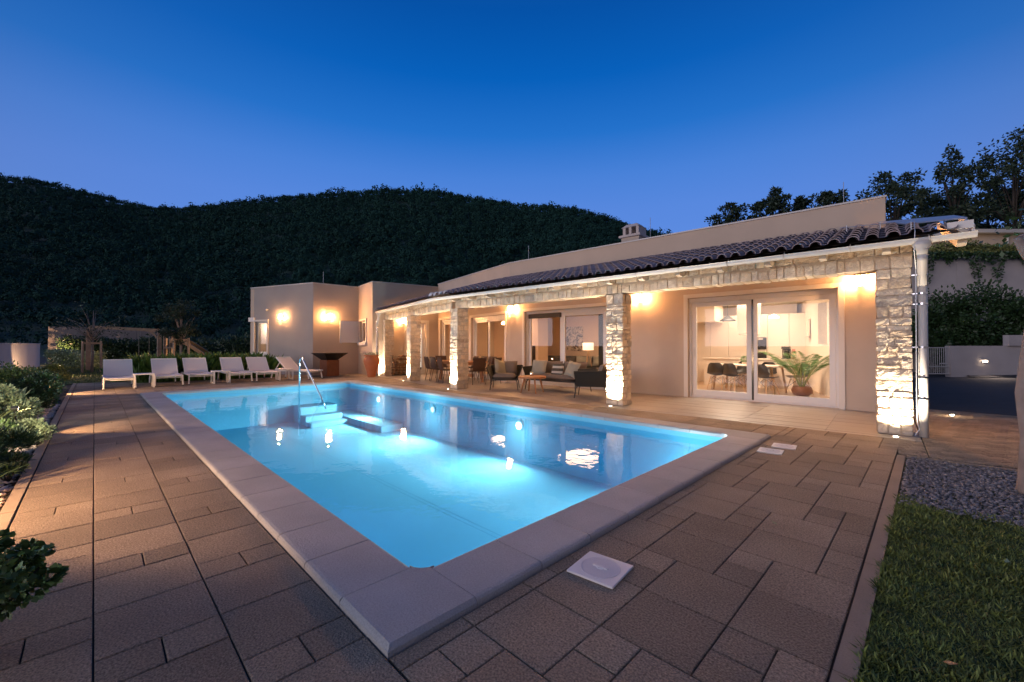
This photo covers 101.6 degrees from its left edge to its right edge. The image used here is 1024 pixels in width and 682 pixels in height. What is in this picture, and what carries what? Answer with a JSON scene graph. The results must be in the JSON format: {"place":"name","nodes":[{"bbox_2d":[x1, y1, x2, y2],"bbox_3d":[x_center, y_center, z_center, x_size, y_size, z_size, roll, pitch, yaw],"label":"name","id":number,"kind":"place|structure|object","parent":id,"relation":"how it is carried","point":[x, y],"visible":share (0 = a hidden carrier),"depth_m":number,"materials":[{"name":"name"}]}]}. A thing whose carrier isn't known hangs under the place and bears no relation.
{"place":"outdoors","nodes":[
{"label":"outdoors","id":0,"kind":"place"},
{"bbox_2d":[40,363,128,383],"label":"lawn","id":1,"kind":"structure","parent":0,"point":[42,365],"depth_m":18.56,"materials":[{"name":"green plant"}]},
{"bbox_2d":[0,343,40,368],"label":"white garden wall","id":2,"kind":"structure","parent":1,"relation":"on","point":[24,354],"depth_m":20.53,"materials":[{"name":"white paint"}]},
{"bbox_2d":[42,299,134,372],"bbox_3d":[-20.600,-0.222,20.388,3.278,3.755,3.138,-1,-1,42],"label":"young tree","id":3,"kind":"object","parent":1,"relation":"on","point":[92,332],"visible":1,"depth_m":20.47,"materials":[{"name":"green plant"}]},
{"bbox_2d":[48,326,156,363],"bbox_3d":[-30.857,0.328,31.797,6.589,2.772,0.105,0,-1,-22],"label":"board fence","id":4,"kind":"object","parent":1,"relation":"on","point":[61,331],"visible":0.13,"depth_m":31.18,"materials":[{"name":"brown wood"}]},
{"bbox_2d":[55,333,162,364],"bbox_3d":[-27.742,0.598,28.959,5.837,2.332,1.893,0,-1,-10],"label":"dark hedge","id":5,"kind":"object","parent":1,"relation":"on","point":[119,349],"visible":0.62,"depth_m":28.62,"materials":[{"name":"green plant"}]},
{"bbox_2d":[86,325,161,370],"bbox_3d":[-21.133,0.396,22.797,3.247,2.430,0.239,0,-1,-24],"label":"pergola","id":6,"kind":"object","parent":1,"relation":"on","point":[88,350],"visible":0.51,"depth_m":22.75,"materials":[{"name":"brown wood"}]},
{"bbox_2d":[152,297,203,354],"bbox_3d":[-16.921,-0.278,21.205,2.101,3.886,2.097,-1,-1,42],"label":"young tree","id":7,"kind":"object","parent":1,"relation":"on","point":[177,313],"visible":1,"depth_m":20.98,"materials":[{"name":"green plant"}]},
{"bbox_2d":[152,332,249,355],"bbox_3d":[-19.275,0.573,27.500,8.705,2.332,1.674,0,-1,7],"label":"hedge","id":8,"kind":"object","parent":1,"relation":"on","point":[211,346],"visible":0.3,"depth_m":27.18,"materials":[{"name":"green plant"}]},
{"bbox_2d":[163,333,210,356],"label":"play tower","id":9,"kind":"structure","parent":0,"point":[195,347],"depth_m":23.99,"materials":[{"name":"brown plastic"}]},
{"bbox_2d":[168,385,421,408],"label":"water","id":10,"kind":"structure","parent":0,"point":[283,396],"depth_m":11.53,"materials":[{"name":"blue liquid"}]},
{"bbox_2d":[298,357,326,419],"bbox_3d":[-5.330,1.284,11.149,1.013,1.688,0.048,0,-1,23],"label":"handrail","id":11,"kind":"object","parent":10,"relation":"in","point":[313,382],"visible":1,"depth_m":11.27,"materials":[{"name":"silver metal"}]},
{"bbox_2d":[0,183,621,356],"bbox_3d":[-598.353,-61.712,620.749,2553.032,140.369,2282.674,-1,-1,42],"label":"hills","id":12,"kind":"structure","parent":0,"point":[36,328],"depth_m":103.95,"materials":[{"name":"green plant"}]},
{"bbox_2d":[0,172,670,348],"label":"wood","id":13,"kind":"object","parent":12,"relation":"on","point":[123,236],"visible":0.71,"depth_m":143.44,"materials":[{"name":"green plant"}]},
{"bbox_2d":[0,373,900,681],"bbox_3d":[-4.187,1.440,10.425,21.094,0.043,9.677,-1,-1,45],"label":"pool deck","id":14,"kind":"structure","parent":0,"point":[704,553],"depth_m":2.28,"materials":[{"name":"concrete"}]},
{"bbox_2d":[0,528,70,621],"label":"dark shrub","id":15,"kind":"object","parent":14,"relation":"on","point":[24,570],"visible":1,"depth_m":1.76,"materials":[{"name":"green plant"}]},
{"bbox_2d":[102,359,135,389],"bbox_3d":[-12.363,1.022,13.128,0.741,0.866,1.950,1,-1,-45],"label":"sun lounger","id":16,"kind":"object","parent":14,"relation":"on","point":[121,369],"visible":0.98,"depth_m":13.35,"materials":[{"name":"white"}]},
{"bbox_2d":[149,358,183,386],"bbox_3d":[-11.688,1.033,14.107,0.741,0.866,1.950,1,-1,-45],"label":"sun lounger","id":17,"kind":"object","parent":14,"relation":"on","point":[164,367],"visible":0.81,"depth_m":14.34,"materials":[{"name":"white"}]},
{"bbox_2d":[180,358,212,384],"bbox_3d":[-11.145,1.040,14.789,0.741,0.866,1.950,1,-1,-45],"label":"sun lounger","id":18,"kind":"object","parent":14,"relation":"on","point":[193,367],"visible":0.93,"depth_m":15.01,"materials":[{"name":"white"}]},
{"bbox_2d":[123,351,283,382],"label":"ornamental grass","id":19,"kind":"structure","parent":14,"relation":"on","point":[140,364],"depth_m":15.74,"materials":[{"name":"green plant"}]},
{"bbox_2d":[211,370,230,383],"bbox_3d":[-10.164,1.249,14.574,0.500,0.435,0.500,-1,-1,45],"label":"side table","id":20,"kind":"object","parent":14,"relation":"on","point":[214,371],"visible":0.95,"depth_m":14.55,"materials":[{"name":"white plastic"}]},
{"bbox_2d":[217,357,252,382],"bbox_3d":[-10.246,1.048,15.420,0.741,0.866,1.950,1,-1,-45],"label":"sun lounger","id":21,"kind":"object","parent":14,"relation":"on","point":[233,365],"visible":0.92,"depth_m":15.66,"materials":[{"name":"white"}]},
{"bbox_2d":[243,357,278,381],"bbox_3d":[-9.588,1.054,15.931,0.741,0.866,1.950,1,-1,-45],"label":"sun lounger","id":22,"kind":"object","parent":14,"relation":"on","point":[256,365],"visible":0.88,"depth_m":16.15,"materials":[{"name":"white"}]},
{"bbox_2d":[275,368,293,380],"bbox_3d":[-8.706,1.265,15.980,0.500,0.435,0.500,-1,-1,45],"label":"side table","id":23,"kind":"object","parent":14,"relation":"on","point":[280,369],"visible":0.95,"depth_m":15.95,"materials":[{"name":"white"}]},
{"bbox_2d":[270,357,322,379],"bbox_3d":[-8.534,1.060,16.527,1.950,0.866,0.741,0,-1,17],"label":"sun lounger","id":24,"kind":"object","parent":14,"relation":"on","point":[286,362],"visible":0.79,"depth_m":16.57,"materials":[{"name":"white"}]},
{"bbox_2d":[309,353,348,377],"bbox_3d":[-7.832,1.004,17.867,1.170,0.999,1.220,0,-1,37],"label":"fire bowl","id":25,"kind":"object","parent":14,"relation":"on","point":[329,364],"visible":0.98,"depth_m":17.62,"materials":[{"name":"brown metal"}]},
{"bbox_2d":[360,352,379,376],"bbox_3d":[-5.813,0.968,17.397,0.895,1.062,0.914,0,-1,-9],"label":"terracotta urn","id":26,"kind":"object","parent":14,"relation":"on","point":[371,362],"visible":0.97,"depth_m":17.19,"materials":[{"name":"orange ceramic"}]},
{"bbox_2d":[140,380,770,660],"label":"swimming pool","id":27,"kind":"structure","parent":14,"relation":"in","point":[394,526],"depth_m":6.52,"materials":[{"name":"blue"}]},
{"bbox_2d":[567,551,633,588],"bbox_3d":[0.513,1.316,2.422,0.285,0.020,0.285,-1,-1,39],"label":"skimmer lid","id":28,"kind":"object","parent":14,"relation":"on","point":[606,571],"visible":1,"depth_m":2.40,"materials":[{"name":"white plastic"}]},
{"bbox_2d":[757,447,783,454],"bbox_3d":[3.173,1.347,5.128,0.260,0.020,0.260,-1,-1,39],"label":"skimmer lid","id":29,"kind":"object","parent":14,"relation":"on","point":[770,451],"visible":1,"depth_m":5.09,"materials":[{"name":"white plastic"}]},
{"bbox_2d":[771,443,796,449],"bbox_3d":[3.498,1.350,5.369,0.260,0.020,0.260,-1,-1,39],"label":"skimmer lid","id":30,"kind":"object","parent":14,"relation":"on","point":[784,446],"visible":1,"depth_m":5.33,"materials":[{"name":"white plastic"}]},
{"bbox_2d":[0,357,905,672],"bbox_3d":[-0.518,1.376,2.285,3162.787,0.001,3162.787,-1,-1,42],"label":"ground","id":31,"kind":"structure","parent":0,"point":[60,401],"depth_m":7.70,"materials":[{"name":"soil"}]},
{"bbox_2d":[0,360,33,387],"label":"grey green shrub","id":32,"kind":"object","parent":31,"relation":"on","point":[14,372],"visible":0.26,"depth_m":9.62,"materials":[{"name":"green plant"}]},
{"bbox_2d":[0,383,44,420],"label":"pale shrub","id":33,"kind":"object","parent":31,"relation":"on","point":[9,398],"visible":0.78,"depth_m":6.33,"materials":[{"name":"green plant"}]},
{"bbox_2d":[0,423,44,460],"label":"juniper mound","id":34,"kind":"object","parent":31,"relation":"on","point":[18,438],"visible":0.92,"depth_m":4.46,"materials":[{"name":"green plant"}]},
{"bbox_2d":[0,404,60,506],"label":"bed pebbles","id":35,"kind":"object","parent":31,"relation":"on","point":[48,415],"visible":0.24,"depth_m":5.26,"materials":[{"name":"white gravel"}]},
{"bbox_2d":[0,417,17,432],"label":"green shrub","id":36,"kind":"object","parent":35,"relation":"on","point":[2,422],"visible":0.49,"depth_m":5.21,"materials":[{"name":"green plant"}]},
{"bbox_2d":[0,450,34,481],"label":"shrub","id":37,"kind":"object","parent":35,"relation":"on","point":[15,459],"visible":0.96,"depth_m":4.13,"materials":[{"name":"green plant"}]},
{"bbox_2d":[3,417,59,444],"bbox_3d":[-6.467,1.228,5.538,0.896,0.424,0.661,-1,-1,42],"label":"pale mound","id":38,"kind":"object","parent":35,"relation":"on","point":[41,425],"visible":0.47,"depth_m":5.55,"materials":[{"name":"green plant"}]},
{"bbox_2d":[8,368,66,410],"bbox_3d":[-9.454,1.000,8.310,1.165,0.939,0.812,-1,-1,42],"label":"dark ball shrub","id":39,"kind":"object","parent":35,"relation":"on","point":[39,390],"visible":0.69,"depth_m":8.20,"materials":[{"name":"green plant"}]},
{"bbox_2d":[9,363,72,383],"bbox_3d":[-13.787,1.080,12.149,1.934,0.872,1.458,-1,-1,42],"label":"bright shrub","id":40,"kind":"object","parent":31,"relation":"on","point":[60,370],"visible":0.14,"depth_m":12.20,"materials":[{"name":"green plant"}]},
{"bbox_2d":[42,347,107,366],"bbox_3d":[-26.960,1.024,25.736,4.958,1.341,1.343,0,-1,18],"label":"hedge","id":41,"kind":"object","parent":31,"relation":"on","point":[60,355],"visible":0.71,"depth_m":25.53,"materials":[{"name":"green plant"}]},
{"bbox_2d":[81,341,101,372],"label":"tree stakes","id":42,"kind":"object","parent":31,"relation":"on","point":[82,354],"visible":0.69,"depth_m":20.15,"materials":[{"name":"brown wood"}]},
{"bbox_2d":[0,383,1017,681],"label":"kerb","id":43,"kind":"structure","parent":31,"relation":"on","point":[860,617],"depth_m":2.62,"materials":[{"name":"concrete"}]},
{"bbox_2d":[248,182,977,437],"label":"house","id":44,"kind":"structure","parent":31,"relation":"on","point":[806,261],"depth_m":10.23,"materials":[{"name":"beige paint"}]},
{"bbox_2d":[248,317,268,355],"bbox_3d":[-11.967,-0.203,19.812,1.410,1.840,0.250,0,-1,24],"label":"window","id":45,"kind":"structure","parent":44,"relation":"in","point":[252,319],"depth_m":19.87,"materials":[{"name":"white paint"}]},
{"bbox_2d":[357,318,366,344],"bbox_3d":[-6.803,-0.405,19.173,1.180,1.210,0.250,-1,-1,53],"label":"window","id":46,"kind":"structure","parent":44,"relation":"in","point":[363,342],"depth_m":19.27,"materials":[{"name":"white paint"}]},
{"bbox_2d":[404,320,428,373],"bbox_3d":[-4.425,0.281,19.258,1.180,2.480,0.235,0,-1,-34],"label":"glazed door","id":47,"kind":"structure","parent":44,"relation":"in","point":[422,363],"depth_m":19.46,"materials":[{"name":"white"}]},
{"bbox_2d":[439,317,450,373],"bbox_3d":[-2.682,0.216,18.843,0.380,2.600,2.100,0,-1,-34],"label":"sliding door","id":48,"kind":"structure","parent":44,"relation":"in","point":[444,322],"depth_m":19.55,"materials":[{"name":"white"}]},
{"bbox_2d":[469,311,506,381],"bbox_3d":[-0.885,0.214,16.039,0.235,2.540,2.740,0,-1,-34],"label":"sliding door","id":49,"kind":"structure","parent":44,"relation":"in","point":[497,317],"depth_m":16.06,"materials":[{"name":"white metal"}]},
{"bbox_2d":[532,318,547,365],"bbox_3d":[0.786,0.157,18.846,0.850,2.710,1.500,1,-1,-40],"label":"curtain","id":50,"kind":"object","parent":44,"relation":"on","point":[539,338],"visible":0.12,"depth_m":18.34,"materials":[{"name":"white fabric"}]},
{"bbox_2d":[522,302,606,389],"bbox_3d":[1.651,0.172,13.255,3.310,2.560,0.235,-1,-1,42],"label":"sliding door","id":51,"kind":"structure","parent":44,"relation":"in","point":[594,309],"depth_m":13.39,"materials":[{"name":"white"}]},
{"bbox_2d":[548,355,598,368],"bbox_3d":[2.727,1.050,18.042,3.400,0.813,1.150,-1,-1,42],"label":"indoor sofa","id":52,"kind":"object","parent":44,"relation":"on","point":[594,361],"visible":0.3,"depth_m":17.83,"materials":[{"name":"brown fabric"}]},
{"bbox_2d":[566,326,582,350],"bbox_3d":[2.808,-0.103,18.918,0.930,1.080,0.035,-1,-1,42],"label":"painting","id":53,"kind":"object","parent":44,"relation":"attached to","point":[574,338],"visible":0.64,"depth_m":18.88,"materials":[{"name":"fabric"}]},
{"bbox_2d":[583,343,593,365],"bbox_3d":[3.083,0.781,16.933,0.454,1.423,0.471,-1,-1,42],"label":"floor lamp","id":54,"kind":"object","parent":44,"relation":"on","point":[588,346],"visible":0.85,"depth_m":16.79,"materials":[{"name":"beige fabric"}]},
{"bbox_2d":[598,314,602,366],"bbox_3d":[2.864,0.156,12.759,0.500,2.520,0.089,-1,-1,42],"label":"curtain","id":55,"kind":"object","parent":44,"relation":"hanging from","point":[600,327],"visible":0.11,"depth_m":12.87,"materials":[{"name":"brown fabric"}]},
{"bbox_2d":[706,363,727,390],"bbox_3d":[5.986,1.033,12.212,0.470,0.813,0.520,-1,-1,41],"label":"shell chair","id":56,"kind":"object","parent":44,"relation":"on","point":[713,369],"visible":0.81,"depth_m":12.06,"materials":[{"name":"grey plastic"}]},
{"bbox_2d":[720,363,744,390],"bbox_3d":[6.184,1.027,11.724,0.520,0.813,0.470,0,-1,-28],"label":"shell chair","id":57,"kind":"object","parent":44,"relation":"on","point":[729,369],"visible":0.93,"depth_m":11.61,"materials":[{"name":"black plastic"}]},
{"bbox_2d":[731,361,746,388],"bbox_3d":[7.098,1.040,12.887,0.520,0.813,0.470,0,-1,-34],"label":"shell chair","id":58,"kind":"object","parent":44,"relation":"on","point":[741,369],"visible":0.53,"depth_m":13.04,"materials":[{"name":"black plastic"}]},
{"bbox_2d":[707,363,789,394],"bbox_3d":[6.799,1.058,12.019,0.900,0.758,2.000,0,-1,-34],"label":"dining table","id":59,"kind":"object","parent":44,"relation":"on","point":[771,367],"visible":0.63,"depth_m":11.51,"materials":[{"name":"beige"}]},
{"bbox_2d":[737,303,760,334],"bbox_3d":[7.575,-0.735,13.358,0.600,1.056,0.400,-1,-1,42],"label":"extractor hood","id":60,"kind":"object","parent":44,"relation":"attached to","point":[741,320],"visible":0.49,"depth_m":13.28,"materials":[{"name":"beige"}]},
{"bbox_2d":[697,306,805,385],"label":"kitchen cabinets","id":61,"kind":"object","parent":44,"relation":"on","point":[716,337],"visible":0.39,"depth_m":14.16,"materials":[{"name":"beige"}]},
{"bbox_2d":[683,282,844,409],"bbox_3d":[5.658,0.111,9.673,3.220,2.600,0.235,-1,-1,42],"label":"sliding door","id":62,"kind":"structure","parent":44,"relation":"in","point":[836,311],"depth_m":9.62,"materials":[{"name":"white"}]},
{"bbox_2d":[758,364,779,394],"bbox_3d":[6.734,1.020,11.110,0.520,0.813,0.470,0,-1,-17],"label":"shell chair","id":63,"kind":"object","parent":44,"relation":"on","point":[763,371],"visible":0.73,"depth_m":10.96,"materials":[{"name":"black plastic"}]},
{"bbox_2d":[758,351,829,396],"bbox_3d":[7.485,0.840,10.813,1.475,1.160,2.055,0,-1,-25],"label":"potted palm","id":64,"kind":"object","parent":44,"relation":"on","point":[801,389],"visible":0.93,"depth_m":10.70,"materials":[{"name":"green plant"}]},
{"bbox_2d":[785,364,813,394],"bbox_3d":[7.750,1.022,11.265,0.520,0.813,0.470,0,-1,0],"label":"shell chair","id":65,"kind":"object","parent":44,"relation":"on","point":[792,376],"visible":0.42,"depth_m":11.37,"materials":[{"name":"brown wood"}]},
{"bbox_2d":[818,302,826,343],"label":"wall panel","id":66,"kind":"structure","parent":44,"relation":"attached to","point":[822,322],"depth_m":10.75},
{"bbox_2d":[855,275,865,285],"bbox_3d":[6.947,-1.205,8.324,0.170,0.196,0.150,-1,-1,42],"label":"wall lamp","id":67,"kind":"object","parent":44,"relation":"attached to","point":[860,280],"visible":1,"depth_m":8.27,"materials":[{"name":"white paint"}]},
{"bbox_2d":[912,278,1023,362],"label":"ivy bush","id":68,"kind":"object","parent":31,"relation":"on","point":[965,313],"visible":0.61,"depth_m":18.75,"materials":[{"name":"green plant"}]},
{"bbox_2d":[979,208,1023,494],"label":"pollarded tree","id":69,"kind":"object","parent":31,"relation":"on","point":[1018,241],"visible":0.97,"depth_m":3.69,"materials":[{"name":"grey plant"}]},
{"bbox_2d":[0,0,1023,233],"label":"sky","id":70,"kind":"structure","parent":0,"point":[667,112],"materials":[{"name":"blue"}]},
{"bbox_2d":[379,373,921,441],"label":"terrace floor","id":71,"kind":"structure","parent":0,"point":[857,422],"depth_m":8.79,"materials":[{"name":"tile"}]},
{"bbox_2d":[437,357,450,380],"bbox_3d":[-2.324,1.021,14.726,0.598,0.899,0.497,0,-1,-30],"label":"dining chair","id":72,"kind":"object","parent":71,"relation":"on","point":[440,363],"visible":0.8,"depth_m":14.56,"materials":[{"name":"brown"}]},
{"bbox_2d":[436,360,486,381],"bbox_3d":[-1.907,1.107,15.484,0.960,0.750,2.300,0,-1,-34],"label":"outdoor dining table","id":73,"kind":"object","parent":71,"relation":"on","point":[470,362],"visible":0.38,"depth_m":14.88,"materials":[{"name":"brown wood"}]},
{"bbox_2d":[469,358,485,384],"bbox_3d":[-1.206,1.014,14.114,0.497,0.899,0.598,0,-1,-31],"label":"dining chair","id":74,"kind":"object","parent":71,"relation":"on","point":[478,365],"visible":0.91,"depth_m":13.89,"materials":[{"name":"brown wood"}]},
{"bbox_2d":[486,361,522,389],"bbox_3d":[-0.205,1.027,12.635,1.051,0.842,0.931,0,-1,4],"label":"lounge armchair","id":75,"kind":"object","parent":71,"relation":"on","point":[513,370],"visible":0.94,"depth_m":12.65,"materials":[{"name":"grey wicker"}]},
{"bbox_2d":[495,359,505,372],"bbox_3d":[-0.355,0.785,12.677,0.235,0.535,0.560,-1,-1,42],"label":"cushion","id":76,"kind":"object","parent":75,"relation":"on","point":[499,366],"visible":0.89,"depth_m":12.58,"materials":[{"name":"beige fabric"}]},
{"bbox_2d":[518,375,545,393],"bbox_3d":[0.560,1.206,11.626,0.770,0.465,0.770,-1,-1,42],"label":"coffee table","id":77,"kind":"object","parent":71,"relation":"on","point":[534,377],"visible":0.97,"depth_m":11.44,"materials":[{"name":"brown wood"}]},
{"bbox_2d":[522,361,596,391],"bbox_3d":[1.357,1.022,12.233,2.031,0.842,0.931,-1,-1,43],"label":"outdoor sofa","id":78,"kind":"object","parent":71,"relation":"on","point":[527,370],"visible":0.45,"depth_m":12.01,"materials":[{"name":"grey wicker"}]},
{"bbox_2d":[531,360,547,373],"bbox_3d":[0.807,0.782,12.416,0.471,0.438,0.243,0,-1,26],"label":"cushion","id":79,"kind":"object","parent":78,"relation":"on","point":[539,367],"visible":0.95,"depth_m":12.35,"materials":[{"name":"beige fabric"}]},
{"bbox_2d":[551,363,564,374],"bbox_3d":[1.312,0.818,11.991,0.432,0.371,0.234,-1,-1,42],"label":"cushion","id":80,"kind":"object","parent":78,"relation":"on","point":[557,369],"visible":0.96,"depth_m":11.90,"materials":[{"name":"fabric"}]},
{"bbox_2d":[564,361,580,378],"bbox_3d":[1.673,0.793,11.615,0.243,0.499,0.526,0,-1,-36],"label":"cushion","id":81,"kind":"object","parent":78,"relation":"on","point":[572,367],"visible":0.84,"depth_m":11.54,"materials":[{"name":"beige fabric"}]},
{"bbox_2d":[574,364,606,398],"bbox_3d":[2.088,1.004,10.626,0.931,0.842,0.991,0,-1,17],"label":"lounge armchair","id":82,"kind":"object","parent":71,"relation":"on","point":[590,377],"visible":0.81,"depth_m":10.25,"materials":[{"name":"grey fabric"}]},
{"bbox_2d":[702,357,795,388],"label":"kitchen island","id":83,"kind":"structure","parent":0,"point":[778,379],"depth_m":13.20,"materials":[{"name":"beige"}]},
{"bbox_2d":[839,458,1023,681],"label":"lawn","id":84,"kind":"structure","parent":0,"point":[935,628],"depth_m":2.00,"materials":[{"name":"green plant"}]},
{"bbox_2d":[898,457,1023,527],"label":"gravel bed","id":85,"kind":"object","parent":84,"relation":"on","point":[981,494],"visible":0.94,"depth_m":3.77,"materials":[{"name":"grey gravel"}]},
{"bbox_2d":[897,407,1019,468],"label":"cobble path","id":86,"kind":"structure","parent":0,"point":[982,438],"depth_m":5.75,"materials":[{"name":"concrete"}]},
{"bbox_2d":[912,372,1016,414],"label":"driveway","id":87,"kind":"structure","parent":0,"point":[986,395],"depth_m":11.32,"materials":[{"name":"grey asphalt"}]},
{"bbox_2d":[911,301,970,372],"bbox_3d":[19.511,-0.152,19.437,2.243,3.416,1.922,0,-1,-5],"label":"side bush","id":88,"kind":"object","parent":87,"relation":"on","point":[943,335],"visible":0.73,"depth_m":19.11,"materials":[{"name":"green plant"}]},
{"bbox_2d":[911,255,1023,371],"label":"retaining wall","id":89,"kind":"structure","parent":87,"relation":"on","point":[957,274],"depth_m":21.04,"materials":[{"name":"concrete"}]},
{"bbox_2d":[913,250,1023,291],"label":"hanging ivy","id":90,"kind":"object","parent":89,"relation":"hanging from","point":[956,255],"visible":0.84,"depth_m":20.75,"materials":[{"name":"green plant"}]},
{"bbox_2d":[928,238,1017,253],"bbox_3d":[25.284,-4.718,21.768,6.796,1.200,1.234,0,-1,0],"label":"wall top hedge","id":91,"kind":"object","parent":89,"relation":"on","point":[951,247],"depth_m":21.55,"materials":[{"name":"green plant"}]},
{"bbox_2d":[945,335,1022,376],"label":"wall","id":92,"kind":"structure","parent":87,"relation":"on","point":[962,361],"depth_m":17.59,"materials":[{"name":"concrete"}]},
{"bbox_2d":[928,347,948,373],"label":"garden gate","id":93,"kind":"structure","parent":92,"relation":"attached to","point":[939,366],"depth_m":17.68,"materials":[{"name":"black metal"}]},
{"bbox_2d":[929,357,1016,377],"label":"driveway ramp","id":94,"kind":"structure","parent":0,"point":[996,376],"depth_m":17.37,"materials":[{"name":"concrete"}]},
{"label":"bank","id":95,"kind":"structure","parent":0,"visible":0},
{"bbox_2d":[704,201,759,225],"bbox_3d":[21.611,-8.665,40.107,4.758,9.449,4.356,0,-1,-32],"label":"tree","id":96,"kind":"object","parent":95,"relation":"on","point":[734,214],"visible":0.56,"depth_m":39.42,"materials":[{"name":"green plant"}]},
{"bbox_2d":[749,186,792,216],"bbox_3d":[24.970,-9.426,40.137,3.974,10.973,3.548,-1,-1,42],"label":"tree","id":97,"kind":"object","parent":95,"relation":"on","point":[774,201],"visible":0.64,"depth_m":39.59,"materials":[{"name":"green plant"}]},
{"bbox_2d":[785,195,812,211],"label":"tree","id":98,"kind":"object","parent":95,"relation":"on","point":[801,202],"visible":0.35,"depth_m":40.56,"materials":[{"name":"green plant"}]},
{"bbox_2d":[807,189,849,208],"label":"tree","id":99,"kind":"object","parent":95,"relation":"on","point":[824,198],"visible":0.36,"depth_m":37.67,"materials":[{"name":"green plant"}]},
{"bbox_2d":[853,167,942,227],"bbox_3d":[29.227,-8.756,32.113,5.774,9.467,5.269,-1,-1,42],"label":"tree","id":100,"kind":"object","parent":95,"relation":"on","point":[897,191],"visible":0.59,"depth_m":31.50,"materials":[{"name":"green plant"}]},
{"bbox_2d":[887,187,980,228],"bbox_3d":[35.569,-8.651,36.073,5.648,9.353,6.249,0,-1,-4],"label":"tree","id":101,"kind":"object","parent":95,"relation":"on","point":[941,202],"visible":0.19,"depth_m":35.54,"materials":[{"name":"green plant"}]},
{"bbox_2d":[924,143,991,228],"bbox_3d":[33.278,-9.386,31.205,3.217,10.699,3.210,0,-1,12],"label":"tree","id":102,"kind":"object","parent":95,"relation":"on","point":[953,191],"visible":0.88,"depth_m":30.70,"materials":[{"name":"green plant"}]},
{"bbox_2d":[912,229,1023,254],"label":"neighbour house","id":103,"kind":"structure","parent":95,"relation":"on","point":[991,236],"depth_m":29.08,"materials":[{"name":"beige paint"}]},
{"bbox_2d":[944,176,1023,228],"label":"tree","id":104,"kind":"object","parent":95,"relation":"on","point":[986,224],"visible":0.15,"depth_m":35.19,"materials":[{"name":"green plant"}]},
{"bbox_2d":[958,124,1023,228],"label":"tree","id":105,"kind":"object","parent":95,"relation":"on","point":[1000,211],"visible":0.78,"depth_m":30.13,"materials":[{"name":"green plant"}]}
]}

